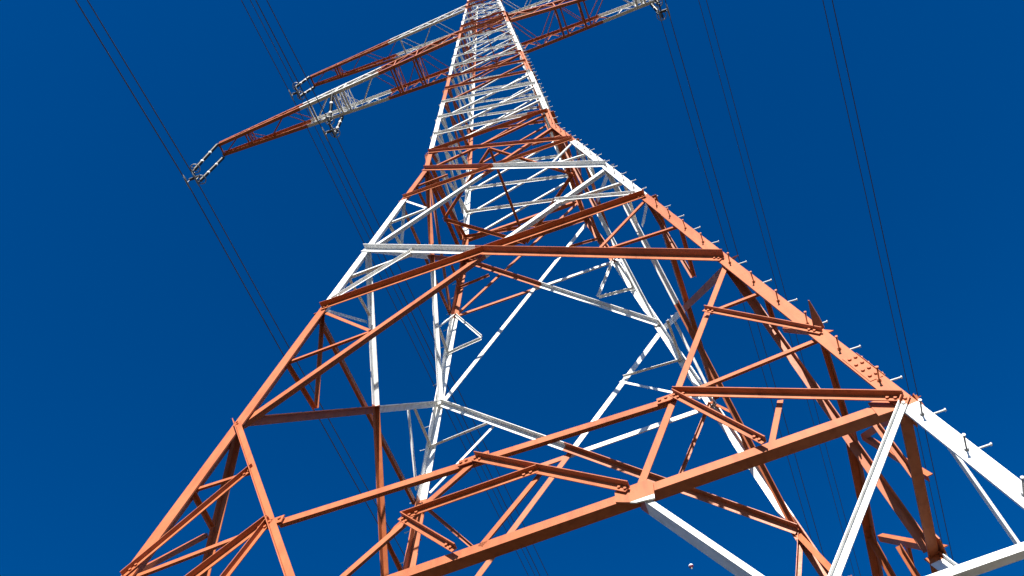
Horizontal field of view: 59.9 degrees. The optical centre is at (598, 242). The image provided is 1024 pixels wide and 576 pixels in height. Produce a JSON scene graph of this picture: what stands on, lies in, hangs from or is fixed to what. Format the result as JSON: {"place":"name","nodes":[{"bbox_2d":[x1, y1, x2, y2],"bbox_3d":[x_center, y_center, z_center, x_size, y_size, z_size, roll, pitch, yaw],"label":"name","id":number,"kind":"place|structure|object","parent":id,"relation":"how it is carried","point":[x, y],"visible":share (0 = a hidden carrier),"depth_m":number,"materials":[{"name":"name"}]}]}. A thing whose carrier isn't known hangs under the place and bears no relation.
{"place":"outdoors","nodes":[
{"label":"outdoors","id":0,"kind":"place"},
{"bbox_2d":[0,0,1023,575],"label":"sky","id":1,"kind":"structure","parent":0,"point":[132,343],"materials":[{"name":"blue"}]},
{"bbox_3d":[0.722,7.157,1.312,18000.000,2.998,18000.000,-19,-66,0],"label":"meadow","id":2,"kind":"structure","parent":0,"visible":0},
{"bbox_3d":[-4.222,5.763,0.327,1.016,0.760,1.016,-19,-66,0],"label":"concrete footing","id":3,"kind":"object","parent":2,"relation":"on","visible":0},
{"bbox_2d":[120,0,1023,575],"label":"lattice pylon","id":4,"kind":"object","parent":3,"relation":"on","point":[892,406],"visible":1,"depth_m":11.88,"materials":[{"name":"orange metal"}]},
{"bbox_2d":[183,143,224,188],"bbox_3d":[-17.625,-3.391,39.406,0.648,4.347,0.975,-19,-66,0],"label":"insulator set","id":5,"kind":"object","parent":4,"relation":"hanging from","point":[211,169],"visible":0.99,"depth_m":38.66,"materials":[{"name":"ceramic"}]},
{"bbox_2d":[75,0,404,568],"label":"conductor bundle","id":6,"kind":"object","parent":5,"relation":"hanging from","point":[217,236],"visible":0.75,"depth_m":38.28,"materials":[{"name":"metal"}]},
{"bbox_2d":[289,76,314,100],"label":"insulator set","id":7,"kind":"object","parent":4,"relation":"hanging from","point":[297,92],"visible":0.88,"depth_m":46.99,"materials":[{"name":"ceramic"}]},
{"bbox_2d":[241,0,534,575],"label":"conductor bundle","id":8,"kind":"object","parent":7,"relation":"hanging from","point":[377,254],"visible":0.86,"depth_m":49.10,"materials":[{"name":"metal"}]},
{"bbox_2d":[322,92,343,141],"bbox_3d":[-11.981,-5.632,39.657,0.566,3.701,1.522,-19,-66,0],"label":"insulator set","id":9,"kind":"object","parent":4,"relation":"hanging from","point":[334,131],"visible":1,"depth_m":39.07,"materials":[{"name":"ceramic"}]},
{"bbox_2d":[255,0,547,575],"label":"conductor bundle","id":10,"kind":"object","parent":9,"relation":"hanging from","point":[384,236],"visible":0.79,"depth_m":39.56,"materials":[{"name":"metal"}]},
{"bbox_2d":[650,0,670,21],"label":"insulator set","id":11,"kind":"object","parent":4,"relation":"hanging from","point":[657,11],"visible":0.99,"depth_m":37.96,"materials":[{"name":"ceramic"}]},
{"bbox_2d":[655,0,823,556],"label":"conductor bundle","id":12,"kind":"object","parent":11,"relation":"hanging from","point":[738,257],"visible":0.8,"depth_m":41.04,"materials":[{"name":"metal"}]},
{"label":"insulator set","id":13,"kind":"object","parent":4,"relation":"hanging from","visible":0},
{"bbox_2d":[698,0,860,575],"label":"conductor bundle","id":14,"kind":"object","parent":13,"relation":"hanging from","point":[772,247],"visible":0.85,"depth_m":51.84,"materials":[{"name":"metal"}]},
{"bbox_3d":[9.045,-13.072,39.280,0.600,4.347,0.964,-19,-66,0],"label":"insulator set","id":15,"kind":"object","parent":4,"relation":"hanging from","visible":0},
{"bbox_2d":[822,0,953,560],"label":"conductor bundle","id":16,"kind":"object","parent":15,"relation":"hanging from","point":[886,252],"visible":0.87,"depth_m":42.38,"materials":[{"name":"metal"}]}
]}

